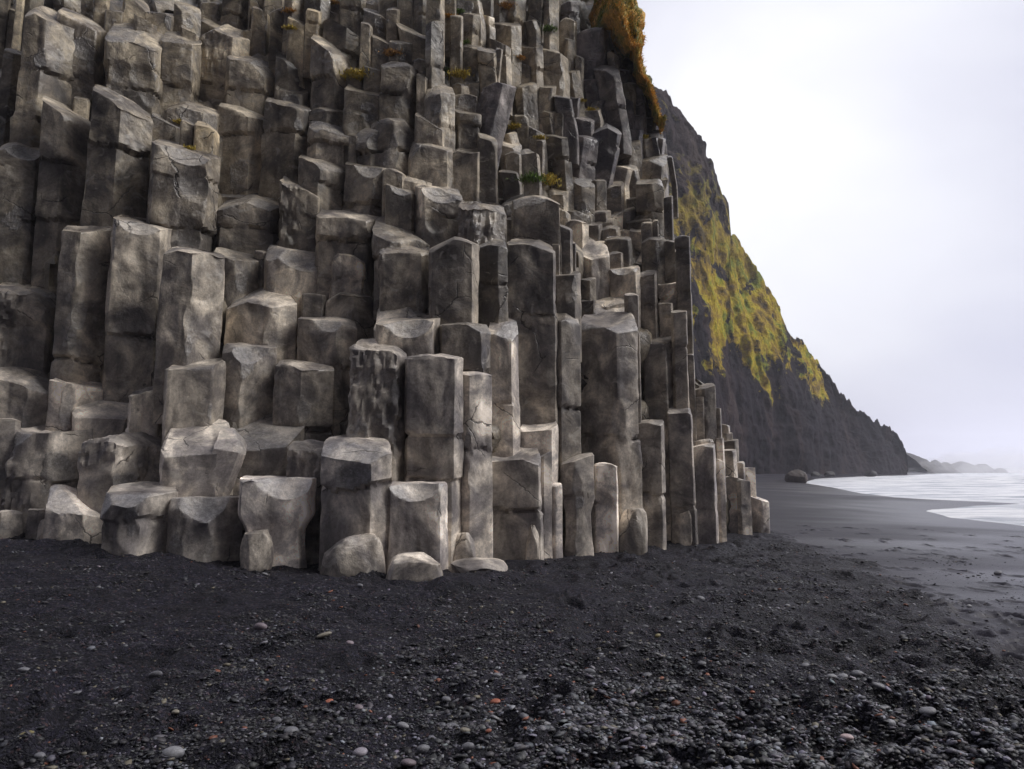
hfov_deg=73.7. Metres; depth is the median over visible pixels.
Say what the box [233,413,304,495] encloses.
basalt column
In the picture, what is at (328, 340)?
basalt column
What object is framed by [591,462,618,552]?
basalt column
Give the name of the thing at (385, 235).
basalt column
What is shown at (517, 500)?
basalt column
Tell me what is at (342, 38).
basalt column
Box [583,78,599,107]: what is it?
basalt column
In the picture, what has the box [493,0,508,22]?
basalt column
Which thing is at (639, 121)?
basalt column
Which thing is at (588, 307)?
basalt column
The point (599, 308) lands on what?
basalt column
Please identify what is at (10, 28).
basalt column
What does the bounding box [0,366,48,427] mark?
basalt column
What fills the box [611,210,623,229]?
basalt column
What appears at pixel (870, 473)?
fallen block
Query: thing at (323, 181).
basalt column
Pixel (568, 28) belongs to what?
basalt column
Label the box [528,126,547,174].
basalt column
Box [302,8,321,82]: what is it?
basalt column
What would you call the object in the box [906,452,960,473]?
sea rock
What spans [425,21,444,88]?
basalt column
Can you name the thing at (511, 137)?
basalt column
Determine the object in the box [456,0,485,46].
basalt column
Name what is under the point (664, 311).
basalt column
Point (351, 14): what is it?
basalt column
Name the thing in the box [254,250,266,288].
basalt column
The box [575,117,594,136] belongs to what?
basalt column
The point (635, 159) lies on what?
basalt column
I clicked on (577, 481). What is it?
basalt column
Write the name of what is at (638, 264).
basalt column
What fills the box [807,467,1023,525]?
sea
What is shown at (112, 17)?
basalt column
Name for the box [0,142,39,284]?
basalt column
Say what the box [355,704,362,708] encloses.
pebble
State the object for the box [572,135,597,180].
basalt column
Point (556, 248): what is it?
basalt column
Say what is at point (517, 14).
basalt column
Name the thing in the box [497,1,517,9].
grass tuft
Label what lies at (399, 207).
basalt column
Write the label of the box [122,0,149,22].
basalt column
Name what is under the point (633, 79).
basalt column
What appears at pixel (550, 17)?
basalt column
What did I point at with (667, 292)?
basalt column
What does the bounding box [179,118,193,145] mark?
basalt column
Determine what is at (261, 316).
basalt column
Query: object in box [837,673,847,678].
pebble
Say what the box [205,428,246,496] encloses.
basalt column
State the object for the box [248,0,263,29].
basalt column
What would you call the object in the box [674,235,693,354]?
basalt column
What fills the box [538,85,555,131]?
basalt column
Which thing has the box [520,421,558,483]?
basalt column
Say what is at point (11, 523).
basalt column
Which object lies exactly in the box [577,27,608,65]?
basalt column
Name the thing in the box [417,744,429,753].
pebble
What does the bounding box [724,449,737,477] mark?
basalt column
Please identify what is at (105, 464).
basalt column
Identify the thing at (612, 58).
basalt column
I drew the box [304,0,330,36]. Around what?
basalt column
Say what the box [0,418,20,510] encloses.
basalt column
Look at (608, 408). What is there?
basalt column
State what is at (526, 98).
basalt column
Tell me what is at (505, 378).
basalt column
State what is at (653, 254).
basalt column
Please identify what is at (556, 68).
basalt column
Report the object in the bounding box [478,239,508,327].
basalt column
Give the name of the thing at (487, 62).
basalt column
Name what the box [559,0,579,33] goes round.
basalt column
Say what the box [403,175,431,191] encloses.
basalt column
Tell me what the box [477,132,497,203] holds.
basalt column
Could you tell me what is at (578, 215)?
basalt column
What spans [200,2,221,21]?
basalt column
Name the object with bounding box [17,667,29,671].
pebble
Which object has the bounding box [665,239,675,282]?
basalt column
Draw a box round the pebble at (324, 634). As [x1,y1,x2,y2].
[316,631,331,637]
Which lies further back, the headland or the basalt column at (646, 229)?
the headland
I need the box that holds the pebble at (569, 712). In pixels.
[565,710,571,715]
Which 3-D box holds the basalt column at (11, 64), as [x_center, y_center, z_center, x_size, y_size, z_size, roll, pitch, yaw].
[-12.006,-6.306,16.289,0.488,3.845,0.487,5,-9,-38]
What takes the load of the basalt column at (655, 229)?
on the cliff
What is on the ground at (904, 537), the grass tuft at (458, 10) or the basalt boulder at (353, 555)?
the basalt boulder at (353, 555)
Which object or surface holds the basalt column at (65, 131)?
on the cliff
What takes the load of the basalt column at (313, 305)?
on the cliff
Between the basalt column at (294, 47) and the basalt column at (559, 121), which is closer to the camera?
the basalt column at (294, 47)
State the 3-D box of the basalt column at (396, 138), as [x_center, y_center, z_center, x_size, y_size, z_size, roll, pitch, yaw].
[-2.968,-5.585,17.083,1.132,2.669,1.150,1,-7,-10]
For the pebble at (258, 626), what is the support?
on the ground at (904, 537)
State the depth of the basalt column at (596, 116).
20.88 m
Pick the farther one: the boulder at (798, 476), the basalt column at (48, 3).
the boulder at (798, 476)
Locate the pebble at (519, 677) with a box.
[517,675,525,679]
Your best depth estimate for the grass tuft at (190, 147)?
15.55 m
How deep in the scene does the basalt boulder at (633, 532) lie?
13.86 m
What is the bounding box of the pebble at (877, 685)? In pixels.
[872,682,884,689]
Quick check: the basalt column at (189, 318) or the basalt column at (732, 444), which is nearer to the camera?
the basalt column at (189, 318)
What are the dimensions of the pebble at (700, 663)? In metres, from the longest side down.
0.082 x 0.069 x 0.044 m
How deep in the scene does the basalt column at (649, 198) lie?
19.52 m
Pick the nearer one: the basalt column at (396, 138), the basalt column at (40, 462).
the basalt column at (40, 462)
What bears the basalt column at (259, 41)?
on the cliff
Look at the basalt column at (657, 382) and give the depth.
16.55 m
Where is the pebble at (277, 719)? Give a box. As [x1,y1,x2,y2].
[272,716,281,722]
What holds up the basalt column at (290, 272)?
on the cliff
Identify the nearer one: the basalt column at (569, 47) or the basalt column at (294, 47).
the basalt column at (294, 47)
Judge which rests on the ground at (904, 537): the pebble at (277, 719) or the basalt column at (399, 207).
the pebble at (277, 719)
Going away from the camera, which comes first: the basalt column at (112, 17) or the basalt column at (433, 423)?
the basalt column at (433, 423)
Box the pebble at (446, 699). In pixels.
[442,696,450,702]
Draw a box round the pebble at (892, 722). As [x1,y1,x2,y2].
[887,719,895,725]
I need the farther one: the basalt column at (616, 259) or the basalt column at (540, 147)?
the basalt column at (540, 147)
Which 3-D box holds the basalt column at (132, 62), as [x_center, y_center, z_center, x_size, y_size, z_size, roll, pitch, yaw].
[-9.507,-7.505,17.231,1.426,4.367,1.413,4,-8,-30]
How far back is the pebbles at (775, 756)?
4.88 m
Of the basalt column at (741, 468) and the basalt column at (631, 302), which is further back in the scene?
the basalt column at (741, 468)
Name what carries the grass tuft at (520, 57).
on the basalt column at (508, 34)
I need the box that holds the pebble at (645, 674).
[641,672,651,677]
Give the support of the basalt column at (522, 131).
on the cliff
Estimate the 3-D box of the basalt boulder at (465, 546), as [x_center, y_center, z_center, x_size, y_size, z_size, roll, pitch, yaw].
[-0.842,2.954,11.936,0.426,0.733,0.316,0,-7,-4]
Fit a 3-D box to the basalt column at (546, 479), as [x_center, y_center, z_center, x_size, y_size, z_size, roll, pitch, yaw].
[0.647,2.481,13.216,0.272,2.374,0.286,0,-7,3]
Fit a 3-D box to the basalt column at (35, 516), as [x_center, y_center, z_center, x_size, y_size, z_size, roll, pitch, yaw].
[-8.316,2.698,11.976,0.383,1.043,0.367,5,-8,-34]
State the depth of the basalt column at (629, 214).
19.72 m
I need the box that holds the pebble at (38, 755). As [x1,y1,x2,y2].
[33,752,45,758]
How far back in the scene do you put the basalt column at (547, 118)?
19.83 m
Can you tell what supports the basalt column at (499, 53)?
on the cliff
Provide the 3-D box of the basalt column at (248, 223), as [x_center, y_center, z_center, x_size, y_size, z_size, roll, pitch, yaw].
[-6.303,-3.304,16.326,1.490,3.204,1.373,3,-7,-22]
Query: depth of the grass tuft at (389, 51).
17.85 m
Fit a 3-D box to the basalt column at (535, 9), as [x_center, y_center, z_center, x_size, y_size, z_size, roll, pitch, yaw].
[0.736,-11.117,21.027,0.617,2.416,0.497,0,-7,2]
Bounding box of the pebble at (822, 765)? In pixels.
[815,762,825,768]
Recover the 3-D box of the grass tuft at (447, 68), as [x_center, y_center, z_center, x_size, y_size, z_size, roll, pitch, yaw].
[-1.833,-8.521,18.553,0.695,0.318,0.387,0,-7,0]
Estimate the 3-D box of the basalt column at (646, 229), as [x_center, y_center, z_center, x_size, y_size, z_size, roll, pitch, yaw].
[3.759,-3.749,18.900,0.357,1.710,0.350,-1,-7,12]
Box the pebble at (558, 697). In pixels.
[553,694,562,699]
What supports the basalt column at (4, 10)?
on the cliff
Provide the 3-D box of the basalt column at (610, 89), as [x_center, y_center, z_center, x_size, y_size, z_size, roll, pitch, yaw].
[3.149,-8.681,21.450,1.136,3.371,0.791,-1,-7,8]
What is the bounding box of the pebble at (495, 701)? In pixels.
[490,698,500,703]
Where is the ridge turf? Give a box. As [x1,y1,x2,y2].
[588,0,665,131]
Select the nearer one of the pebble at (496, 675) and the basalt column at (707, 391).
the pebble at (496, 675)
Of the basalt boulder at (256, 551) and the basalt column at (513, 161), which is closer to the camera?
the basalt boulder at (256, 551)
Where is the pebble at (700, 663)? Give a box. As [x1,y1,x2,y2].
[697,661,705,666]
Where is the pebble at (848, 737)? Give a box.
[840,734,853,740]
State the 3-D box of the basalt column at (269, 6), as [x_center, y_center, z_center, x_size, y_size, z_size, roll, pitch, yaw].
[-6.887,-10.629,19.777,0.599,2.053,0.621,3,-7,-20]
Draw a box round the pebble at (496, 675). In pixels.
[492,673,500,677]
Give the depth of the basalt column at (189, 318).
13.21 m
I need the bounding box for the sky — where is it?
[637,0,1023,466]
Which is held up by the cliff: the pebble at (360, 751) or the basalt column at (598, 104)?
the basalt column at (598, 104)
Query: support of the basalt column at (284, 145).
on the cliff
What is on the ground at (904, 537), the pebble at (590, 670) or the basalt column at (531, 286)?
the pebble at (590, 670)
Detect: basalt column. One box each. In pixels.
[0,0,10,68]
[0,47,20,146]
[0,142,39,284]
[0,282,56,375]
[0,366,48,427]
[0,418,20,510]
[0,510,22,538]
[1,425,92,532]
[5,8,14,47]
[9,6,74,147]
[11,0,24,50]
[20,0,43,50]
[25,508,45,539]
[31,96,90,286]
[43,484,102,543]
[44,0,53,8]
[45,378,102,431]
[50,225,111,382]
[53,0,80,12]
[57,8,106,112]
[72,96,89,119]
[72,399,127,438]
[77,432,161,513]
[80,0,93,18]
[80,84,152,226]
[93,0,109,26]
[100,481,177,555]
[102,214,171,402]
[103,23,162,114]
[104,10,124,69]
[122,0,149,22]
[125,386,161,437]
[133,14,156,34]
[145,11,173,34]
[146,139,220,251]
[147,112,179,198]
[152,246,224,423]
[159,31,201,115]
[159,358,225,481]
[159,419,232,496]
[163,101,218,131]
[166,495,242,561]
[173,1,200,36]
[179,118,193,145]
[180,25,199,40]
[193,121,219,155]
[198,24,249,104]
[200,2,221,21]
[200,18,220,35]
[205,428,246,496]
[214,247,258,306]
[215,193,279,254]
[218,102,263,194]
[220,0,248,29]
[221,194,275,202]
[222,342,276,427]
[223,55,274,115]
[224,287,297,383]
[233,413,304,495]
[238,475,316,567]
[241,29,268,55]
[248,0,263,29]
[251,6,269,34]
[251,53,267,61]
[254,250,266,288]
[258,97,310,200]
[263,0,283,33]
[264,244,316,347]
[268,8,283,74]
[272,360,333,441]
[274,51,311,107]
[274,86,307,104]
[277,176,319,251]
[282,0,303,55]
[285,439,323,563]
[286,16,304,88]
[296,316,356,436]
[298,153,344,210]
[301,293,326,316]
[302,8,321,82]
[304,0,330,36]
[307,121,348,206]
[309,107,342,125]
[310,34,349,110]
[314,208,377,300]
[318,434,391,573]
[323,19,359,67]
[325,292,373,340]
[329,253,366,297]
[330,3,339,13]
[330,11,338,21]
[338,0,365,67]
[341,162,385,216]
[342,84,379,164]
[345,67,362,87]
[346,338,406,481]
[348,133,357,163]
[355,128,378,165]
[359,22,372,69]
[363,8,385,39]
[363,65,380,91]
[371,35,388,69]
[371,118,413,175]
[372,216,429,322]
[373,307,425,337]
[375,315,439,355]
[378,0,396,18]
[378,61,417,128]
[378,246,429,312]
[381,168,406,215]
[385,184,414,232]
[386,7,399,41]
[387,481,448,570]
[389,40,412,64]
[396,23,425,60]
[397,0,413,39]
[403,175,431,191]
[403,353,463,565]
[408,141,453,187]
[412,58,425,113]
[413,0,426,34]
[414,113,443,145]
[414,184,462,247]
[416,73,427,114]
[424,84,454,150]
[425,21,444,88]
[426,0,444,65]
[428,237,479,352]
[439,322,490,372]
[445,0,455,63]
[450,15,462,85]
[450,82,468,94]
[453,148,479,200]
[455,94,478,112]
[455,109,481,148]
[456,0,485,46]
[457,201,506,244]
[460,371,492,557]
[462,44,480,81]
[463,13,479,45]
[463,80,479,96]
[476,82,515,167]
[477,47,496,92]
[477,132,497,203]
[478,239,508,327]
[481,0,493,16]
[484,15,495,47]
[489,38,512,119]
[489,317,519,456]
[492,447,543,560]
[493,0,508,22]
[494,22,521,100]
[495,48,502,81]
[498,170,521,199]
[500,139,521,169]
[501,193,529,217]
[504,132,519,143]
[505,151,521,183]
[506,238,558,477]
[507,217,511,241]
[508,0,526,43]
[511,195,561,273]
[513,63,530,105]
[514,113,528,149]
[515,82,538,130]
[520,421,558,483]
[521,44,543,106]
[521,149,541,195]
[525,19,540,46]
[526,0,543,44]
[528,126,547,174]
[536,139,544,195]
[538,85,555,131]
[540,110,554,134]
[540,451,552,558]
[542,41,569,111]
[543,0,558,51]
[545,134,573,209]
[548,188,568,210]
[552,244,559,274]
[552,482,562,558]
[553,95,579,169]
[555,112,563,135]
[555,271,581,362]
[557,313,580,510]
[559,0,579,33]
[559,17,576,69]
[559,208,570,224]
[560,224,572,273]
[561,452,594,555]
[564,38,574,70]
[565,219,588,248]
[567,210,590,223]
[569,70,584,116]
[570,96,579,117]
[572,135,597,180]
[573,176,594,222]
[573,243,575,270]
[575,55,583,94]
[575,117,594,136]
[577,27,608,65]
[579,311,642,523]
[581,239,609,300]
[581,277,595,302]
[581,299,594,317]
[583,60,597,105]
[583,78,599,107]
[585,108,603,131]
[589,100,604,112]
[589,221,601,240]
[591,179,606,210]
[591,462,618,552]
[593,123,621,187]
[593,298,623,313]
[594,65,631,163]
[595,210,610,221]
[599,297,623,309]
[602,218,616,227]
[602,225,620,240]
[604,236,632,266]
[607,51,619,72]
[607,181,623,213]
[609,251,623,268]
[609,265,640,328]
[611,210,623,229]
[613,166,632,208]
[614,206,635,228]
[617,163,639,196]
[620,68,628,86]
[620,229,628,235]
[622,140,641,178]
[623,82,636,114]
[624,293,641,422]
[625,98,634,128]
[626,197,636,213]
[627,219,651,229]
[629,228,641,252]
[630,128,643,153]
[632,72,645,109]
[635,115,643,158]
[635,261,641,272]
[636,88,646,134]
[636,179,663,237]
[636,252,641,262]
[637,419,666,549]
[640,176,667,197]
[640,270,658,379]
[641,221,652,240]
[641,237,665,306]
[642,154,668,196]
[643,137,654,158]
[643,336,672,425]
[646,117,652,132]
[646,130,666,153]
[651,137,660,155]
[653,219,658,236]
[658,137,665,154]
[658,282,676,326]
[658,303,672,336]
[664,195,673,239]
[664,426,670,540]
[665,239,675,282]
[667,156,678,218]
[667,406,697,545]
[671,310,688,408]
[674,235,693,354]
[687,354,696,441]
[693,439,713,445]
[693,442,718,543]
[695,383,716,458]
[696,397,704,440]
[716,408,721,437]
[716,438,726,502]
[716,459,726,542]
[722,424,729,437]
[723,432,732,440]
[724,439,738,461]
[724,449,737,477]
[726,476,740,532]
[736,479,751,534]
[737,461,744,479]
[745,467,755,497]
[751,496,769,533]
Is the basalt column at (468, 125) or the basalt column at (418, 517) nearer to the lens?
the basalt column at (418, 517)
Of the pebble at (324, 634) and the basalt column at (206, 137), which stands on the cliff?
the basalt column at (206, 137)
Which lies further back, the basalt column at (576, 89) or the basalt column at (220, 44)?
the basalt column at (576, 89)
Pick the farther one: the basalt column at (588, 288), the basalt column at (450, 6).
the basalt column at (450, 6)
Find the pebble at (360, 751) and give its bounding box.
[352,747,367,756]
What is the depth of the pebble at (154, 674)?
5.46 m
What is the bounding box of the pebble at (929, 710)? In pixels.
[918,707,936,714]
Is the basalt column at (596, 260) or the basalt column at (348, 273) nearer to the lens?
the basalt column at (348, 273)
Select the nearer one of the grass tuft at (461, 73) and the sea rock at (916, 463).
the grass tuft at (461, 73)
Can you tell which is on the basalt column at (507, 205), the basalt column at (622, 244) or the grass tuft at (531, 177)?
the grass tuft at (531, 177)
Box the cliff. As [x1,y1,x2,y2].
[0,0,730,555]
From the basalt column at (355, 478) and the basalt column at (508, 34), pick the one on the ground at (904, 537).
the basalt column at (355, 478)
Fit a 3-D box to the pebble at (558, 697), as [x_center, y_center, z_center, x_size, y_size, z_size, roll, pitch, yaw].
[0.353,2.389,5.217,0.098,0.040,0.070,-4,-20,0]
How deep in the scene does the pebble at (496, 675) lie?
5.48 m
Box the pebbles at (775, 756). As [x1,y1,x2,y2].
[0,533,1023,768]
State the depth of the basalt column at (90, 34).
16.79 m
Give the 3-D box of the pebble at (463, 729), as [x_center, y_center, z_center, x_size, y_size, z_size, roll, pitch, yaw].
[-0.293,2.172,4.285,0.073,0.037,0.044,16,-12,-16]
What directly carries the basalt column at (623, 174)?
on the cliff
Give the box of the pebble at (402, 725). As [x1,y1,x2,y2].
[397,722,408,728]
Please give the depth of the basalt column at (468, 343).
12.84 m
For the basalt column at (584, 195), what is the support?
on the cliff
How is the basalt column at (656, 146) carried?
on the basalt column at (654, 167)
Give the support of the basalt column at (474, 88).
on the cliff
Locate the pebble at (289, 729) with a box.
[284,726,298,732]
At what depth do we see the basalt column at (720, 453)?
16.68 m
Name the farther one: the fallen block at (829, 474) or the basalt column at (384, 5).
the fallen block at (829, 474)
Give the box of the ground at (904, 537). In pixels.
[0,471,1023,768]
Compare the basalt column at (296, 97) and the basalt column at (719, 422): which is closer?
the basalt column at (719, 422)
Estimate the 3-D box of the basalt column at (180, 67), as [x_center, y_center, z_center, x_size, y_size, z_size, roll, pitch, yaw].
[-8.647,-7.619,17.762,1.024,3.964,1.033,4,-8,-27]
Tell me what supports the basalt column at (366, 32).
on the cliff
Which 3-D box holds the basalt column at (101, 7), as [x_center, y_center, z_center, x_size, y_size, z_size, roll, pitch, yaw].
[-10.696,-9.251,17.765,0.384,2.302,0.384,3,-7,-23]
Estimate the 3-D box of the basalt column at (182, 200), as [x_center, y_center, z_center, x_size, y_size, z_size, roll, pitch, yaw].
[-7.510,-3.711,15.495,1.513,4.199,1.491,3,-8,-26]
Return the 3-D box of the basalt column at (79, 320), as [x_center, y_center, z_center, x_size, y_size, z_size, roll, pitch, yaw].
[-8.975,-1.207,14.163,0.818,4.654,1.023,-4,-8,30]
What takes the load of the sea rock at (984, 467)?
in the sea
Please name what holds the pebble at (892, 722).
on the pebbles at (775, 756)
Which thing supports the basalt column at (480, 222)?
on the cliff
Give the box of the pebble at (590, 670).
[583,668,595,674]
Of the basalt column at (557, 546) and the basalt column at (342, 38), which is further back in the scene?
the basalt column at (342, 38)
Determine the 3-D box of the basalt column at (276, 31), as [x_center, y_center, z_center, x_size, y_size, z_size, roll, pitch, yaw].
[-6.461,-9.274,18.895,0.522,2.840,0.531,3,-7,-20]
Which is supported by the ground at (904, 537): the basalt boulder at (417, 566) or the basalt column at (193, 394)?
the basalt boulder at (417, 566)
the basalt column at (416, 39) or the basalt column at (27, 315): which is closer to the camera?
the basalt column at (27, 315)
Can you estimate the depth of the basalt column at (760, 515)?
18.98 m
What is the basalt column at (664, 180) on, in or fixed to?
on the cliff
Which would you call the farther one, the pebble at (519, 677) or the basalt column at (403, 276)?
the basalt column at (403, 276)
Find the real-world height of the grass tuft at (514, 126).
0.254 m
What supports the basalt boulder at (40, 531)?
on the ground at (904, 537)
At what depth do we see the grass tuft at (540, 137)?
19.23 m
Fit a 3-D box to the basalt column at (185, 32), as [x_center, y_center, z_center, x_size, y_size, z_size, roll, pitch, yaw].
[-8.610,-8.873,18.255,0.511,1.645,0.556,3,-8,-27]
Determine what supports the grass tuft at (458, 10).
on the basalt column at (471, 6)
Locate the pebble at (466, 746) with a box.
[461,742,473,750]
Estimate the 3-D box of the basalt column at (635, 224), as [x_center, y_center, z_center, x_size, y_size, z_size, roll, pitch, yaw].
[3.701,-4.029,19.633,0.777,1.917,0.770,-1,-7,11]
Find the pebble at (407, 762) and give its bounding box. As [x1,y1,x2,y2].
[401,758,416,766]
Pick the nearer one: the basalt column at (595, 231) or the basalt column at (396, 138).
the basalt column at (396, 138)
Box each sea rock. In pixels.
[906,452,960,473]
[931,460,984,472]
[975,464,993,471]
[993,468,1007,472]
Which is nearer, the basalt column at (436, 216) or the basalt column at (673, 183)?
the basalt column at (436, 216)
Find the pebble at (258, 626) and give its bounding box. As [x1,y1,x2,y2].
[254,623,266,629]
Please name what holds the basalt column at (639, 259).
on the cliff
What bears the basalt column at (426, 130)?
on the cliff
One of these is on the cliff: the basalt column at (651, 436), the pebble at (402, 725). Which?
the basalt column at (651, 436)
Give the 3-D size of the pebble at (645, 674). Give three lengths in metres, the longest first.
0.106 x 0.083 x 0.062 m
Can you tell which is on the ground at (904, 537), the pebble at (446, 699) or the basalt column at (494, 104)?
the pebble at (446, 699)
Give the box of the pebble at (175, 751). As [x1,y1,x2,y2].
[162,746,184,757]
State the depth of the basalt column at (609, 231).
18.85 m
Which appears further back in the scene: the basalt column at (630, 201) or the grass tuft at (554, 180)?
the basalt column at (630, 201)
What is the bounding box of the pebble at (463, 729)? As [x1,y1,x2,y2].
[460,727,469,732]
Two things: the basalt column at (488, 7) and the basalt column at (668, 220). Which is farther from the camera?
the basalt column at (488, 7)
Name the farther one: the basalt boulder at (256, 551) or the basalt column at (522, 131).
the basalt column at (522, 131)
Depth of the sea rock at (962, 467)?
258.88 m
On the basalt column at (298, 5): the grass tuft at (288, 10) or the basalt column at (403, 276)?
the grass tuft at (288, 10)
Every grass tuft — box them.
[183,144,195,149]
[279,7,297,13]
[281,24,296,29]
[330,0,339,4]
[339,66,373,81]
[378,48,405,57]
[444,66,449,74]
[445,67,473,80]
[456,8,464,14]
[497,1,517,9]
[505,170,549,187]
[508,121,520,129]
[517,54,525,60]
[533,135,548,139]
[540,24,557,32]
[542,172,559,187]
[585,106,598,110]
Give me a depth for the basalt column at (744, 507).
18.04 m
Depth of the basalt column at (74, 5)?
18.05 m
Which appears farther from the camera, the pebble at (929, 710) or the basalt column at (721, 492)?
the basalt column at (721, 492)
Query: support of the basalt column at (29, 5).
on the cliff
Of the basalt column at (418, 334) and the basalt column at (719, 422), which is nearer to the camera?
the basalt column at (418, 334)
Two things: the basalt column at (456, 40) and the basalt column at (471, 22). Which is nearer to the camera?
the basalt column at (456, 40)
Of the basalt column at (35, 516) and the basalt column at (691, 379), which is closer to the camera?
the basalt column at (35, 516)
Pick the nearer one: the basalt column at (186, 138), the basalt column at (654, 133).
the basalt column at (186, 138)
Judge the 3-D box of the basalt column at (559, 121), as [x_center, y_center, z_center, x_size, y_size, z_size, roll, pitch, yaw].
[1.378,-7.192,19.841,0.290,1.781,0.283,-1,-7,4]
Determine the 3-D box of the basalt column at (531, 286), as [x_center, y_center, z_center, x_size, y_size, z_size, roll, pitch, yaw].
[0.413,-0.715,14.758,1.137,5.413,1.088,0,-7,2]
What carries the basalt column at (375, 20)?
on the cliff
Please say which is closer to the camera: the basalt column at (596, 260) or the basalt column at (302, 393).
the basalt column at (302, 393)
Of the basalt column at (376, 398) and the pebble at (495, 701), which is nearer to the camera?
the pebble at (495, 701)
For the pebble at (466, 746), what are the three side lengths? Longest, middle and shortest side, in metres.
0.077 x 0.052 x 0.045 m
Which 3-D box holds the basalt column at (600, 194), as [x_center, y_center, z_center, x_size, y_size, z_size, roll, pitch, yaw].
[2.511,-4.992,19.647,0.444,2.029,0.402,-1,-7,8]
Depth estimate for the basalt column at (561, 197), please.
18.95 m
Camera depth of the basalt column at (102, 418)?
13.15 m
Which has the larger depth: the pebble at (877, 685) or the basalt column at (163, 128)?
the basalt column at (163, 128)
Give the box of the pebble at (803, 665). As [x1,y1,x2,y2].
[801,663,808,667]
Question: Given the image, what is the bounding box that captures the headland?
[653,85,907,473]
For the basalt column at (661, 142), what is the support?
on the cliff
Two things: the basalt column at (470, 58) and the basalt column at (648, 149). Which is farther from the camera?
the basalt column at (648, 149)
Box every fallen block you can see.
[811,472,820,476]
[824,471,834,476]
[863,471,876,476]
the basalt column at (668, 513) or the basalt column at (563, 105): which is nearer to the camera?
the basalt column at (668, 513)
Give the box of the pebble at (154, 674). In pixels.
[148,671,161,677]
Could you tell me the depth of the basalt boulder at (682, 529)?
15.62 m
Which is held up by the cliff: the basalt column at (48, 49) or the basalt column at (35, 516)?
the basalt column at (48, 49)
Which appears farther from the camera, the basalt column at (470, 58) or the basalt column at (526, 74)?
the basalt column at (526, 74)
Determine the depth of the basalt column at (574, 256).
15.37 m
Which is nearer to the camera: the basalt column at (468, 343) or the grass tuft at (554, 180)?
the basalt column at (468, 343)
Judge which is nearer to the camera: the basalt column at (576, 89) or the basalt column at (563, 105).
the basalt column at (563, 105)
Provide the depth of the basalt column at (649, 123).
22.57 m
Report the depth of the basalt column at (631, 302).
15.79 m
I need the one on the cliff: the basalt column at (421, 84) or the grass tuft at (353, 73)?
the basalt column at (421, 84)
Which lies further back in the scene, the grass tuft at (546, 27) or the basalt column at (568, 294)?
the grass tuft at (546, 27)
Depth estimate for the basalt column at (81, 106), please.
16.16 m
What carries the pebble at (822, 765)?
on the ground at (904, 537)
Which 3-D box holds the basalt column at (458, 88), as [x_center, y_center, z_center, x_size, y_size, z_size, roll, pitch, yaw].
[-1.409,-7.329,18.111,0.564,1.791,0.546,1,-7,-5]
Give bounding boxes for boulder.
[36,519,43,539]
[240,529,273,570]
[320,533,385,576]
[386,552,442,581]
[448,558,507,572]
[453,532,475,560]
[525,525,539,559]
[619,508,647,554]
[672,511,691,545]
[785,470,807,482]
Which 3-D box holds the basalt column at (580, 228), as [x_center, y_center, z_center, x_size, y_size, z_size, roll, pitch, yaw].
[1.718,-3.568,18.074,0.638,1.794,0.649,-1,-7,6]
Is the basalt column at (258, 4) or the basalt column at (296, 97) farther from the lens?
the basalt column at (258, 4)
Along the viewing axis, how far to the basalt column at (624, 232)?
19.33 m
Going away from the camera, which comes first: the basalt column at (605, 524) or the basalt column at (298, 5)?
the basalt column at (605, 524)
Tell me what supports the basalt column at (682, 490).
on the cliff
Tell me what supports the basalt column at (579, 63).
on the cliff
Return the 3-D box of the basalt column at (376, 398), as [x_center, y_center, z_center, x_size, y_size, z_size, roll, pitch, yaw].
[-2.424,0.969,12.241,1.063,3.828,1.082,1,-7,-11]
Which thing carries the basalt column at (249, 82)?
on the cliff
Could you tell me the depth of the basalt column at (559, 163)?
19.30 m
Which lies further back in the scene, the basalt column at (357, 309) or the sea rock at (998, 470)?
the sea rock at (998, 470)
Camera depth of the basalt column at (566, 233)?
15.30 m
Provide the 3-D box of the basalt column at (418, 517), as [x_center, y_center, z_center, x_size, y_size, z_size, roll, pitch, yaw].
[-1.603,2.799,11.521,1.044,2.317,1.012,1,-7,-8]
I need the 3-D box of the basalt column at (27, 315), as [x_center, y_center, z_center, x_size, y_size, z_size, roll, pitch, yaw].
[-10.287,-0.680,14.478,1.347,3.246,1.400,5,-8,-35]
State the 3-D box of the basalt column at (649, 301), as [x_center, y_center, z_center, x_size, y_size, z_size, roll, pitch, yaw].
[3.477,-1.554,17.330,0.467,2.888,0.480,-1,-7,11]
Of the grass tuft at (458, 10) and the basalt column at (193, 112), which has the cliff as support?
the basalt column at (193, 112)
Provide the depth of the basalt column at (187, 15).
18.54 m
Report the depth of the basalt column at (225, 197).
16.73 m
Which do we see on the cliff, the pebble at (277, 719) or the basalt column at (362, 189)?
the basalt column at (362, 189)
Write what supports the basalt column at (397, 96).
on the cliff
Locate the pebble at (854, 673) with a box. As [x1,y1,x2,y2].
[851,670,862,676]
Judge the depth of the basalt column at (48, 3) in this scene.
18.15 m
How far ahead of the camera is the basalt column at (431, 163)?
16.44 m
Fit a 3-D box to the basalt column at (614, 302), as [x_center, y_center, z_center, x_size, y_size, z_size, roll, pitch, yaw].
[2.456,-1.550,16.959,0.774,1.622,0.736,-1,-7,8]
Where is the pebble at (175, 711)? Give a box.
[171,709,178,713]
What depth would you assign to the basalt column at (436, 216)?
15.51 m
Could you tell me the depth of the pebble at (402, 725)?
4.33 m

